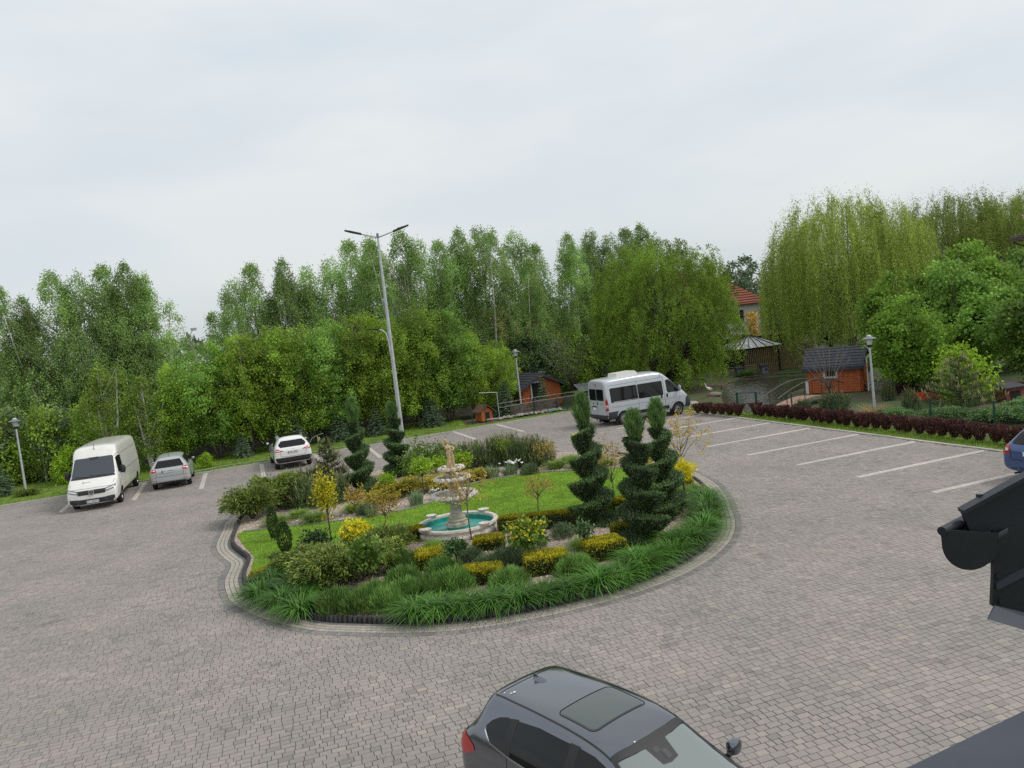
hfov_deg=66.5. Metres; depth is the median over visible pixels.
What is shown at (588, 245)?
birch tree
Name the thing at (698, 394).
ground
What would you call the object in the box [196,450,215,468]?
bright bush
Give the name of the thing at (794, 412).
barberry bush
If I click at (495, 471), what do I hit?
iris clump
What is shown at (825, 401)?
dwarf pine
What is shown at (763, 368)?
nest box
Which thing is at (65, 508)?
bay line
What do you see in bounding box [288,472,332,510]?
mountain pine
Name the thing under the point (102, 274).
birch tree
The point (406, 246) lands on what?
birch tree
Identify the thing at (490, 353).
undergrowth bush
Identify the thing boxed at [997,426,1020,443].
barberry bush
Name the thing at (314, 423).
hornbeam tree
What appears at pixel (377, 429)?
spruce tree
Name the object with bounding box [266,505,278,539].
thuja
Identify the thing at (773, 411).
barberry bush
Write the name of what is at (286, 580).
daylily clump
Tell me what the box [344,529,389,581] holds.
shrub
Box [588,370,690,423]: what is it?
minibus
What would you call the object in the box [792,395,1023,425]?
fence
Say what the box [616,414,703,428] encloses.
bay line
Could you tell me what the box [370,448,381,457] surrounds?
bay line
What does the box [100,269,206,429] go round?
birch tree
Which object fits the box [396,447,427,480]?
rose bush
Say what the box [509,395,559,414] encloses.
fence
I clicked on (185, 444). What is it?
hornbeam tree
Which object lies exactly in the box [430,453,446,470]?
lime shrub
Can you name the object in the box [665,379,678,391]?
cab window
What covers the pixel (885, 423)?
barberry bush
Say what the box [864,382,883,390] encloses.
crate
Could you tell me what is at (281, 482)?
golden juniper
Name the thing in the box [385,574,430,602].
lavender bush
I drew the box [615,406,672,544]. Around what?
spiral topiary
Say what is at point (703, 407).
barberry bush
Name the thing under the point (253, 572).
clump
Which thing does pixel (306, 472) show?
mountain pine
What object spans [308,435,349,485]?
cone pine
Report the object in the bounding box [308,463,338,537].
golden maple
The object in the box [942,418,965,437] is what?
barberry bush
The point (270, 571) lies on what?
daylily clump
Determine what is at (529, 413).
rubble bed
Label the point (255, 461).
garden hose
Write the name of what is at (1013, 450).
blue car
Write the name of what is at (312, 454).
kerb
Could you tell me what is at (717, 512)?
daylily clump
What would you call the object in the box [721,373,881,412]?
water
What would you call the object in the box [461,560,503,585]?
clipped bush
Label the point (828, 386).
bare tree
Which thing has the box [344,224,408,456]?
street light
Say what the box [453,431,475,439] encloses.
bay line
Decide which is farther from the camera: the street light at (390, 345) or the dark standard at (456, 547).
the street light at (390, 345)
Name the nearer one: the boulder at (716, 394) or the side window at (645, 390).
the side window at (645, 390)
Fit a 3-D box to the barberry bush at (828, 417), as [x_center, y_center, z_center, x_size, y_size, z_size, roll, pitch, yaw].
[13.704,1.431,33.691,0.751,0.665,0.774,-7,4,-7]
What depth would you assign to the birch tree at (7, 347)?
47.56 m
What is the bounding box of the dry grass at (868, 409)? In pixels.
[858,404,890,412]
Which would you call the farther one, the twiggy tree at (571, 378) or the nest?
the twiggy tree at (571, 378)
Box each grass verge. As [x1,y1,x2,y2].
[0,411,567,504]
[683,408,1009,449]
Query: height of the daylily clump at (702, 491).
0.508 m
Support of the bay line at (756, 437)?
on the pavement
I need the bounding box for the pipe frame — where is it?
[483,392,499,419]
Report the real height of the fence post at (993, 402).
1.100 m
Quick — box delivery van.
[64,435,139,508]
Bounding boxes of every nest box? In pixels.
[732,366,744,375]
[758,364,769,373]
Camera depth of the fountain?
21.95 m
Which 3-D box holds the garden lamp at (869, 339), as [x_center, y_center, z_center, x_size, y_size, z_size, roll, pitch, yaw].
[15.756,-0.339,34.485,0.930,3.655,0.620,-6,4,0]
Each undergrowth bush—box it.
[0,403,66,485]
[0,404,35,481]
[22,402,108,482]
[23,402,137,470]
[118,372,203,454]
[139,372,218,450]
[477,340,503,396]
[505,324,570,393]
[534,326,614,393]
[562,324,628,379]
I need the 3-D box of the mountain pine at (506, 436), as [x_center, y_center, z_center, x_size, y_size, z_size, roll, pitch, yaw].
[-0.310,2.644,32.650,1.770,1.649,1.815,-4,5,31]
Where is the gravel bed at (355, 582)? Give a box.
[234,452,703,617]
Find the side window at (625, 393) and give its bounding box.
[609,385,637,402]
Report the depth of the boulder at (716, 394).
49.33 m
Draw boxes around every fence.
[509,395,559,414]
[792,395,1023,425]
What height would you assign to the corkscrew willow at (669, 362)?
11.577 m
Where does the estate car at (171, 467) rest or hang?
on the pavement
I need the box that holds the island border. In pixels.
[211,451,741,636]
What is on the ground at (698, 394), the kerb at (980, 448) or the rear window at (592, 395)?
the kerb at (980, 448)
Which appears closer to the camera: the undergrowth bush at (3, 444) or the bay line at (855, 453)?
the bay line at (855, 453)
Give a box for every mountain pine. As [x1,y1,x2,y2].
[277,474,314,509]
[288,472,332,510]
[292,461,327,478]
[325,469,353,504]
[456,434,490,470]
[478,433,513,467]
[490,431,519,462]
[500,433,534,469]
[522,433,548,458]
[522,436,556,466]
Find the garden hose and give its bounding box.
[139,441,383,481]
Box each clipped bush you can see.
[413,544,450,570]
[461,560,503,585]
[471,532,505,550]
[521,546,569,576]
[578,532,627,561]
[609,520,628,532]
[679,477,694,488]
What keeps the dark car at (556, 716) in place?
on the pavement
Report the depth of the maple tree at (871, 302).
46.41 m
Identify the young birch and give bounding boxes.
[13,402,59,481]
[66,392,118,449]
[73,362,143,448]
[118,370,178,469]
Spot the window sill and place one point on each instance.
(1000, 745)
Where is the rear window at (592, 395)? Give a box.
[589,389,595,400]
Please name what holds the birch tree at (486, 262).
on the ground at (698, 394)
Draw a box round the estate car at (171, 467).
[150,452,194,488]
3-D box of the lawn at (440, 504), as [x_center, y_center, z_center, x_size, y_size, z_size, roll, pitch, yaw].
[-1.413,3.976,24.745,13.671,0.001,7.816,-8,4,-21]
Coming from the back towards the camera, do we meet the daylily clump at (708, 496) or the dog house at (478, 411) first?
the dog house at (478, 411)
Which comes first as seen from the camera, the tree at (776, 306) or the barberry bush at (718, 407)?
the barberry bush at (718, 407)
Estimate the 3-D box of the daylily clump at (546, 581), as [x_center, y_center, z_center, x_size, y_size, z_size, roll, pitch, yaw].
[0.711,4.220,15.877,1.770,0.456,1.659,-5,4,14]
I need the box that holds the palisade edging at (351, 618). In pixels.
[231,452,717,623]
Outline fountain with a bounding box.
[418,464,497,542]
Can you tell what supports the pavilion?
on the ground at (698, 394)
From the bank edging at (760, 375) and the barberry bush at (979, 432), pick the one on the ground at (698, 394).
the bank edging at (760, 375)
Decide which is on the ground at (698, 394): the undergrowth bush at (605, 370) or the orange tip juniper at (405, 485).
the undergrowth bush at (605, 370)
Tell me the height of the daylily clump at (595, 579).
0.555 m
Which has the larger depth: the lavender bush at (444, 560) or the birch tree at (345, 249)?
the birch tree at (345, 249)
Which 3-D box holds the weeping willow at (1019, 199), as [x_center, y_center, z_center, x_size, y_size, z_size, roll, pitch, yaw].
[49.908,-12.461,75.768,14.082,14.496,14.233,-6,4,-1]
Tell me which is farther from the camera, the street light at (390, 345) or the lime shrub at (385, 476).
the street light at (390, 345)
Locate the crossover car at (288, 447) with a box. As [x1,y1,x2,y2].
[266,430,311,468]
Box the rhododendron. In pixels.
[295,525,335,545]
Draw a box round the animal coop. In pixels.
[569,382,587,397]
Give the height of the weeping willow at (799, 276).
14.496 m
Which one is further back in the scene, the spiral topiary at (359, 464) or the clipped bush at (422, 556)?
the spiral topiary at (359, 464)
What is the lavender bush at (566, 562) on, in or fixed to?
on the gravel bed at (355, 582)
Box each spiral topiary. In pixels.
[343,396,378,496]
[382,401,410,476]
[566,389,620,526]
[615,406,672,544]
[644,396,688,518]
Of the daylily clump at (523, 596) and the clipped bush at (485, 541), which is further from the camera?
the clipped bush at (485, 541)
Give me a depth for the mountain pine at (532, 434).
32.28 m
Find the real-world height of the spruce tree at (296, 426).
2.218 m
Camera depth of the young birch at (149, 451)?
43.08 m
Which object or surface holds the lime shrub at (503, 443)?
on the gravel bed at (355, 582)
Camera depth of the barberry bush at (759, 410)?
37.91 m
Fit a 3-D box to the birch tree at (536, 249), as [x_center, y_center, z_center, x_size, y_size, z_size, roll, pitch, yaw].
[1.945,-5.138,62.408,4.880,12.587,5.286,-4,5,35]
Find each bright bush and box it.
[45,444,75,485]
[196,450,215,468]
[927,339,1004,403]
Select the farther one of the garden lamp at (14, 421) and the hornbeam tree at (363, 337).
the hornbeam tree at (363, 337)
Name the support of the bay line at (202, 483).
on the pavement
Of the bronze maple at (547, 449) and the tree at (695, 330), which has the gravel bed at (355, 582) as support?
the bronze maple at (547, 449)
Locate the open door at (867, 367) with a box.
[866,356,871,390]
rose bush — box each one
[396,435,437,469]
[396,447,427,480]
[423,438,454,460]
[439,441,471,462]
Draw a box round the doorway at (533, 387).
[530,381,542,406]
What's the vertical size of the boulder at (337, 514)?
0.208 m
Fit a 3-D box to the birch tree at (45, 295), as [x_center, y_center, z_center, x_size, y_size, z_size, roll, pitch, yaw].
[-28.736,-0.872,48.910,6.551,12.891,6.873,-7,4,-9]
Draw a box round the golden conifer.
[742,311,761,335]
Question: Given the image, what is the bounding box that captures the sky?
[0,0,1023,370]
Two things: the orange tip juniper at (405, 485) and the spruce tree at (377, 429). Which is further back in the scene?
the spruce tree at (377, 429)
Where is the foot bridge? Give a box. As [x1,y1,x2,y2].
[760,378,844,411]
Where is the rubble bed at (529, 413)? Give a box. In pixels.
[497,407,561,419]
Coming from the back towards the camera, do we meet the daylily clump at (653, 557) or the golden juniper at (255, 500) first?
the golden juniper at (255, 500)
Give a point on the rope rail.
(538, 400)
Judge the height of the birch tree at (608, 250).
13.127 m
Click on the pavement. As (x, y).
(834, 612)
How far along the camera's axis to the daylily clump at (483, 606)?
15.56 m
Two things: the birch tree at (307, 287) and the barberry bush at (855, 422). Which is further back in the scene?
the birch tree at (307, 287)
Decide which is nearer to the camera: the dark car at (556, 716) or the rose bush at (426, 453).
the dark car at (556, 716)
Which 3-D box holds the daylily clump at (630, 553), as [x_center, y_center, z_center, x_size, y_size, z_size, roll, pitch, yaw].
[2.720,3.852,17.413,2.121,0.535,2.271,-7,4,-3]
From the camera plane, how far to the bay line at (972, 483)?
21.40 m
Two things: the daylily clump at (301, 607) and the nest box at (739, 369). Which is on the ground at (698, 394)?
the nest box at (739, 369)
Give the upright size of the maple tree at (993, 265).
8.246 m
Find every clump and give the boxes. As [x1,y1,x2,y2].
[213,574,289,612]
[228,562,292,596]
[236,579,318,626]
[247,563,280,582]
[256,512,297,527]
[257,586,334,635]
[261,579,340,608]
[267,572,320,591]
[286,507,312,519]
[289,508,335,527]
[337,500,369,513]
[364,505,378,517]
[367,588,454,633]
[393,589,472,635]
[405,489,423,506]
[416,538,446,548]
[422,585,494,624]
[453,581,532,624]
[476,576,565,623]
[483,462,499,478]
[498,458,522,474]
[502,465,512,475]
[514,574,586,611]
[537,571,607,604]
[540,458,567,469]
[553,559,654,603]
[558,453,581,461]
[562,532,596,552]
[590,558,659,590]
[598,542,676,574]
[600,457,618,465]
[602,547,687,582]
[631,540,686,575]
[639,524,709,553]
[643,536,710,564]
[654,522,734,551]
[666,511,745,540]
[671,505,739,526]
[676,496,748,520]
[678,482,711,495]
[685,485,730,508]
[688,489,738,512]
[736,367,757,376]
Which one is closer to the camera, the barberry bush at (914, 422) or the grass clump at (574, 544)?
the grass clump at (574, 544)
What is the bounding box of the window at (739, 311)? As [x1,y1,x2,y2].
[737,310,743,319]
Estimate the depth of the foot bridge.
40.34 m
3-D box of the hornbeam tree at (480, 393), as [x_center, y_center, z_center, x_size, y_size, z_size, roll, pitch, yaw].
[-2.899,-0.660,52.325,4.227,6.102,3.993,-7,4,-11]
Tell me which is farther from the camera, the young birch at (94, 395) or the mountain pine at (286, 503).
the young birch at (94, 395)
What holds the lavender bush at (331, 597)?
on the gravel bed at (355, 582)
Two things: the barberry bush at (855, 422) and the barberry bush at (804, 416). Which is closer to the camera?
the barberry bush at (855, 422)
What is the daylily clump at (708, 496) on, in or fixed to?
on the island border
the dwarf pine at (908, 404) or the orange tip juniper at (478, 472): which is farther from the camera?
the dwarf pine at (908, 404)
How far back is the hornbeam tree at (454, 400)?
50.68 m
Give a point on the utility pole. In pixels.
(192, 329)
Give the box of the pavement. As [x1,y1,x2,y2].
[0,410,1023,767]
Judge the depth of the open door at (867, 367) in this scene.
43.23 m
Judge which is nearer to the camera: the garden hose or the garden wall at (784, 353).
the garden hose
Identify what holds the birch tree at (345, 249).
on the ground at (698, 394)
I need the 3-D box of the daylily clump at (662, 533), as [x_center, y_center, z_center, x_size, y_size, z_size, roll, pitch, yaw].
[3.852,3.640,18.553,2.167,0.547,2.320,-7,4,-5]
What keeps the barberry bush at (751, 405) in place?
on the grass verge at (933, 436)
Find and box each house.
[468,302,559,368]
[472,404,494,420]
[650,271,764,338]
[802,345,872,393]
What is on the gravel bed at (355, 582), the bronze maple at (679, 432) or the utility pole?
the bronze maple at (679, 432)
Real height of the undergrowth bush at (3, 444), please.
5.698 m
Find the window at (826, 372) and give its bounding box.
[823,370,837,377]
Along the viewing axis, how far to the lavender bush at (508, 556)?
18.06 m
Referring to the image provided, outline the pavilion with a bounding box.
[717,335,782,372]
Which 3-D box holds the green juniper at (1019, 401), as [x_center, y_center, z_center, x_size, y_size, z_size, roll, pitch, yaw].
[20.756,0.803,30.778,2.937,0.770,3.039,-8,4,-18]
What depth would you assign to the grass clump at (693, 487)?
23.49 m
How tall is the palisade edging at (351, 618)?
0.188 m
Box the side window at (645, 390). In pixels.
[637,381,662,398]
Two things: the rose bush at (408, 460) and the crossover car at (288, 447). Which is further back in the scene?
the crossover car at (288, 447)
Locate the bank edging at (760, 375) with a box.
[721,372,805,389]
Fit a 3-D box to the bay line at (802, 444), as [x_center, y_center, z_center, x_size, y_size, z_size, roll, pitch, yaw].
[11.175,2.305,29.775,5.200,0.017,0.201,-8,4,-19]
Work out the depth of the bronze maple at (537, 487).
22.16 m
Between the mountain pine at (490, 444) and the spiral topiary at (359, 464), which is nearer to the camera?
the spiral topiary at (359, 464)
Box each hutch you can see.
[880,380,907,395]
[992,381,1023,401]
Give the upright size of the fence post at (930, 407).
1.100 m
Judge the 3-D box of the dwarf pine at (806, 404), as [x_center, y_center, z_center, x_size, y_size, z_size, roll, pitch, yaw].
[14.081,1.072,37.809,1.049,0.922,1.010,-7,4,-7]
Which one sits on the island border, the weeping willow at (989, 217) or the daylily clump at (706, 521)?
the daylily clump at (706, 521)
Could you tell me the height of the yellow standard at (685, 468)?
1.513 m
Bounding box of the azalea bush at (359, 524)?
[337,516,373,541]
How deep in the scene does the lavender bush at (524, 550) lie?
18.75 m
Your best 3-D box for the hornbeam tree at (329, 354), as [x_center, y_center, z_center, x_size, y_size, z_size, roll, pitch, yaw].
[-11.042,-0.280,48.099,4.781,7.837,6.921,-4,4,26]
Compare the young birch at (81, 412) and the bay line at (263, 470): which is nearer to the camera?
the bay line at (263, 470)
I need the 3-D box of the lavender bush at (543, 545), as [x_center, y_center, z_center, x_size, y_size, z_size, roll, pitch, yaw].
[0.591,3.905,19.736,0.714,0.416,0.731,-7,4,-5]
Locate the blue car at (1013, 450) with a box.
[1003,430,1023,473]
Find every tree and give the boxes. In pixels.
[0,268,108,415]
[0,294,76,429]
[0,306,42,430]
[0,368,55,411]
[0,464,17,496]
[45,268,145,434]
[74,261,169,434]
[88,258,172,440]
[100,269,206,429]
[149,358,211,454]
[154,339,260,458]
[197,330,278,453]
[200,278,272,363]
[223,262,306,373]
[232,433,253,459]
[237,323,322,441]
[255,319,345,443]
[261,280,342,429]
[268,255,313,373]
[287,416,311,445]
[290,316,381,434]
[294,254,366,364]
[295,237,397,363]
[325,309,411,430]
[329,413,349,442]
[351,225,436,352]
[354,238,410,348]
[355,316,434,419]
[365,406,386,436]
[388,234,473,340]
[389,301,465,423]
[393,238,476,351]
[404,307,491,420]
[417,394,446,427]
[438,226,511,366]
[441,328,497,417]
[454,224,530,377]
[479,339,520,412]
[484,226,563,375]
[492,380,519,416]
[499,241,572,373]
[516,286,571,333]
[536,328,602,400]
[536,375,552,408]
[548,230,606,377]
[563,303,588,327]
[568,227,628,376]
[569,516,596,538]
[580,232,645,370]
[585,225,661,366]
[625,221,673,356]
[679,307,714,366]
[721,253,768,332]
[753,269,812,333]
[796,336,850,393]
[797,273,857,346]
[819,261,866,338]
[853,268,953,369]
[859,291,963,391]
[897,238,1022,363]
[901,258,1021,372]
[951,255,1002,278]
[964,265,1023,379]
[999,246,1023,360]
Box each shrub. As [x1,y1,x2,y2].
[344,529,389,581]
[373,471,397,484]
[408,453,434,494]
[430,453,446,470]
[454,449,475,470]
[495,438,511,467]
[496,512,551,552]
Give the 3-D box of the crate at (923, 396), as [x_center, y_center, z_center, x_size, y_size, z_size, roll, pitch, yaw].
[19.744,0.620,37.891,0.780,0.325,0.520,-7,4,-10]
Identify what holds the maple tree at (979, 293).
on the ground at (698, 394)
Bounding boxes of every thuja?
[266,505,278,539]
[275,520,292,552]
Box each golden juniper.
[13,486,41,495]
[216,481,284,520]
[246,468,306,507]
[264,540,334,571]
[284,537,370,588]
[336,533,407,572]
[364,520,417,547]
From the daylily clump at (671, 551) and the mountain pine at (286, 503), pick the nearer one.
the daylily clump at (671, 551)
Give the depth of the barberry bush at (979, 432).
26.57 m
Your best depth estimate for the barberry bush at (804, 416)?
35.11 m
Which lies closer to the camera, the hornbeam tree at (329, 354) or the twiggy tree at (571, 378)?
the hornbeam tree at (329, 354)
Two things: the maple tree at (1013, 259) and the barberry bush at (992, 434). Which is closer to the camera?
the barberry bush at (992, 434)
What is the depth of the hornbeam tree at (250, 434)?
45.21 m
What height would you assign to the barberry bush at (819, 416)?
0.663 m
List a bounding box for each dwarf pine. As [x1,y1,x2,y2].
[794,397,811,410]
[816,387,852,410]
[879,377,896,400]
[900,388,922,410]
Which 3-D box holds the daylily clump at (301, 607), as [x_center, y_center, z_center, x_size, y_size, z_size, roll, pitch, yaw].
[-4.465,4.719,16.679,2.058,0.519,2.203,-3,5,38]
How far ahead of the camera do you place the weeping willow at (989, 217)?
69.02 m
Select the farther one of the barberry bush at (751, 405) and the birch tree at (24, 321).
the birch tree at (24, 321)
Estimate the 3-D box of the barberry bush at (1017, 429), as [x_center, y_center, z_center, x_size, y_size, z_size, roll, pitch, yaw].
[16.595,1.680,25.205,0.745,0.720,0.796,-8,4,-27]
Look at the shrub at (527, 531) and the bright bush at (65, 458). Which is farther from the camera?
the bright bush at (65, 458)
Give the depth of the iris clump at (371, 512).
25.15 m
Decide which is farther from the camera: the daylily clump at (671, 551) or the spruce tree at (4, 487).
the spruce tree at (4, 487)
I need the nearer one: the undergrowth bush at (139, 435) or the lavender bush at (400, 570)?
the lavender bush at (400, 570)
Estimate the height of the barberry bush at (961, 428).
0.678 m
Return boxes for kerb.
[0,411,572,506]
[683,410,1002,451]
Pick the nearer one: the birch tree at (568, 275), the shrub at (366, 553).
the shrub at (366, 553)
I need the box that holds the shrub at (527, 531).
[496,512,551,552]
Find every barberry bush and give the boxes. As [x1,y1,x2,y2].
[691,402,702,413]
[698,402,712,413]
[706,403,719,413]
[713,402,727,414]
[721,403,736,414]
[730,403,744,415]
[748,402,762,414]
[753,404,767,416]
[762,404,773,415]
[768,405,781,417]
[773,404,789,417]
[782,406,797,418]
[789,406,805,419]
[795,407,810,420]
[804,407,821,421]
[812,408,830,421]
[820,409,833,423]
[829,409,846,423]
[835,410,854,425]
[848,412,865,426]
[855,412,874,427]
[865,412,885,428]
[875,414,895,429]
[888,414,908,430]
[896,416,915,431]
[909,416,929,433]
[920,417,942,434]
[929,418,950,435]
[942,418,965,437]
[955,421,977,439]
[966,421,992,440]
[983,422,1007,441]
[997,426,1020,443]
[1011,425,1023,434]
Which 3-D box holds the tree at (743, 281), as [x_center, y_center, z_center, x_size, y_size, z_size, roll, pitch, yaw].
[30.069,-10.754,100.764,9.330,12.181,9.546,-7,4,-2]
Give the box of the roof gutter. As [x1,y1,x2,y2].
[937,516,1007,569]
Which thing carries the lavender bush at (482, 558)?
on the gravel bed at (355, 582)
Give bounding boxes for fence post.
[929,397,931,418]
[992,400,995,426]
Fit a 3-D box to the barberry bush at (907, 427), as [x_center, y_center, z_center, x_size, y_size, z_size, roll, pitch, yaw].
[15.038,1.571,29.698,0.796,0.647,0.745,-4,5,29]
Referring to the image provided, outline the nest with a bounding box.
[1007,233,1023,241]
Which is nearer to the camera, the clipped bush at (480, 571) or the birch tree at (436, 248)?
the clipped bush at (480, 571)
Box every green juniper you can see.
[872,406,916,416]
[913,405,972,420]
[963,403,1023,422]
[999,396,1023,409]
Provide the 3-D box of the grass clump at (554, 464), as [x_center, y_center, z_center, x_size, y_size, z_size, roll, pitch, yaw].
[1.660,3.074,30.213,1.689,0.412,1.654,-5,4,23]
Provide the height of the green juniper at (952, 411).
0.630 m
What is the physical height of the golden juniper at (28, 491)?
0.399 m
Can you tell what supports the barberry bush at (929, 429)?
on the grass verge at (933, 436)
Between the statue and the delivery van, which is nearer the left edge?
the delivery van
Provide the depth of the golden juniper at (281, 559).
19.72 m
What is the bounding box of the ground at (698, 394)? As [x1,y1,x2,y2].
[28,330,1023,483]
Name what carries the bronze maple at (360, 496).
on the gravel bed at (355, 582)
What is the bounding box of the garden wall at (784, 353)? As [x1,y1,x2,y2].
[770,342,812,369]
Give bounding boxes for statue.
[441,439,454,468]
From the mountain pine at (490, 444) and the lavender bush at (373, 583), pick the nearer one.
the lavender bush at (373, 583)
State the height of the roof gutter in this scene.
0.121 m
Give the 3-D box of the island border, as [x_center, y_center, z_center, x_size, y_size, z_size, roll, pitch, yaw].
[-1.775,4.087,25.199,17.015,0.018,20.890,-6,4,0]
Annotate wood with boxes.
[78,293,864,383]
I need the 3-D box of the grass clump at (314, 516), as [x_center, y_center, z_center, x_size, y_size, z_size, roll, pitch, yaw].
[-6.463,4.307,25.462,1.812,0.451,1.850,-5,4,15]
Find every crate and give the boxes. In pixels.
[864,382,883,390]
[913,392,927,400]
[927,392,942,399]
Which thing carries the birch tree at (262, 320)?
on the ground at (698, 394)
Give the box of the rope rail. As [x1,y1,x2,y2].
[500,390,582,407]
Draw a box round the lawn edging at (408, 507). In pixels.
[242,467,618,531]
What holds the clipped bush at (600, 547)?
on the gravel bed at (355, 582)
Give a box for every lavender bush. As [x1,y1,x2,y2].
[311,584,353,616]
[336,584,376,615]
[355,502,377,516]
[356,576,393,606]
[364,583,409,614]
[383,563,424,583]
[385,547,418,572]
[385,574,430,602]
[412,569,453,597]
[422,552,462,575]
[432,563,478,594]
[457,545,485,564]
[471,550,499,562]
[485,565,532,591]
[489,545,522,567]
[508,543,538,557]
[518,462,539,475]
[537,535,547,547]
[548,521,574,538]
[551,550,600,578]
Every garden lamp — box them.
[8,418,26,488]
[511,349,522,408]
[855,335,875,409]
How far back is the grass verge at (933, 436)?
29.88 m
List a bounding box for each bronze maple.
[343,482,370,513]
[363,491,400,521]
[433,458,495,538]
[522,465,555,510]
[532,437,556,469]
[592,434,624,490]
[642,407,712,490]
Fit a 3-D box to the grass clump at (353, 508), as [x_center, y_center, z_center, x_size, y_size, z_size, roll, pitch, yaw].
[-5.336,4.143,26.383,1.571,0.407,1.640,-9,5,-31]
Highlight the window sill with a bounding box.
[908,711,1023,767]
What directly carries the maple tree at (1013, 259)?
on the ground at (698, 394)
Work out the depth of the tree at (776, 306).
97.34 m
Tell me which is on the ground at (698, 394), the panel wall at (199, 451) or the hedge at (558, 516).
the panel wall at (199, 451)
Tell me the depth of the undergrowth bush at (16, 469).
43.79 m
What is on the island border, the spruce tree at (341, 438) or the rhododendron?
the rhododendron
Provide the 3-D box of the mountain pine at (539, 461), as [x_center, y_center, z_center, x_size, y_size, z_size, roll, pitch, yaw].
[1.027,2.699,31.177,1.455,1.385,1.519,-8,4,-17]
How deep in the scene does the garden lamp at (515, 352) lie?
51.33 m
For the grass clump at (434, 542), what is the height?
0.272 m
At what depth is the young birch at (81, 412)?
43.61 m
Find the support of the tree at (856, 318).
on the ground at (698, 394)
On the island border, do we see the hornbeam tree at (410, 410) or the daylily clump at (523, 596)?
the daylily clump at (523, 596)
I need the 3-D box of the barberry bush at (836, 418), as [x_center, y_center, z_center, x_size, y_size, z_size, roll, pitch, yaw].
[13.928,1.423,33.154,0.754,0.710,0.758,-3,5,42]
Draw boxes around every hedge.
[406,524,425,538]
[497,508,576,531]
[608,495,625,513]
[692,333,789,370]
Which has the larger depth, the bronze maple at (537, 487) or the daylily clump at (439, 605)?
the bronze maple at (537, 487)
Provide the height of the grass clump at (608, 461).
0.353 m
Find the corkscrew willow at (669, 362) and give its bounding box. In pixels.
[586,231,750,392]
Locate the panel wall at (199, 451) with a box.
[134,387,496,464]
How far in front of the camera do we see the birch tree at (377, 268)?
56.27 m
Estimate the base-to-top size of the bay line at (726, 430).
0.017 m
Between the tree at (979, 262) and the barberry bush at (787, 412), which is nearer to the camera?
the barberry bush at (787, 412)
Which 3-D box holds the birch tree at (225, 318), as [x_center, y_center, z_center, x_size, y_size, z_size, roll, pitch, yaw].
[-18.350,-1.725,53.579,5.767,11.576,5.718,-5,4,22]
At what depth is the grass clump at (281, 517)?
25.60 m
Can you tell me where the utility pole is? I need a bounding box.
[190,328,196,370]
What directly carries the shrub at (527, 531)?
on the gravel bed at (355, 582)
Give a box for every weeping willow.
[756,185,942,369]
[882,183,1023,292]
[951,185,1023,260]
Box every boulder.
[331,512,340,517]
[684,401,699,407]
[707,391,721,396]
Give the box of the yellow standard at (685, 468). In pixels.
[673,456,698,490]
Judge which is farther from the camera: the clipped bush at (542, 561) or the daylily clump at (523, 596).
the clipped bush at (542, 561)
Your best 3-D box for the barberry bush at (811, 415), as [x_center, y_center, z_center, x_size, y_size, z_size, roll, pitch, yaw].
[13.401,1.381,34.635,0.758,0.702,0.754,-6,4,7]
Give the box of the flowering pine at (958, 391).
[919,351,1008,408]
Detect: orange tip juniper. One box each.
[364,488,402,502]
[370,475,426,494]
[421,472,468,489]
[462,467,493,479]
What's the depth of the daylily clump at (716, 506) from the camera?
20.93 m
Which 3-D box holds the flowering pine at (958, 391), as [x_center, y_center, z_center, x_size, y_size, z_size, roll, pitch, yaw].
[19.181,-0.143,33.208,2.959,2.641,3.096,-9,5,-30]
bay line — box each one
[58,504,68,512]
[132,483,146,499]
[199,473,207,488]
[259,464,265,476]
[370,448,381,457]
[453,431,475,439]
[496,424,522,431]
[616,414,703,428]
[644,418,734,433]
[673,422,769,439]
[705,428,810,446]
[747,434,857,454]
[795,441,915,464]
[855,450,983,477]
[931,473,1019,492]
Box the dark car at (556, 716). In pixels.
[461,665,744,767]
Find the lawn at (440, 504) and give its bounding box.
[237,469,653,579]
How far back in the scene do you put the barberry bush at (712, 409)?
40.53 m
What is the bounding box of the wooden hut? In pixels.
[504,372,567,407]
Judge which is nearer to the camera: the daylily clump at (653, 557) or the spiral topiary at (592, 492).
the daylily clump at (653, 557)
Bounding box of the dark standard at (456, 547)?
[439,536,471,563]
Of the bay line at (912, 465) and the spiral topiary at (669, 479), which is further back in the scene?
the bay line at (912, 465)
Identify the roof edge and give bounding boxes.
[957,471,1023,629]
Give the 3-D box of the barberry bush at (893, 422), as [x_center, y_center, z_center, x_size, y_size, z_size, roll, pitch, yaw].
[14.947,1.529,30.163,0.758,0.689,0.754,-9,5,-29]
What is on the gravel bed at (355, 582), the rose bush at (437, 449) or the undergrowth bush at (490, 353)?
the rose bush at (437, 449)
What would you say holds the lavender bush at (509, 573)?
on the gravel bed at (355, 582)
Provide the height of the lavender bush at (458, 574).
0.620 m
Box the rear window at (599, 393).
[596,389,603,400]

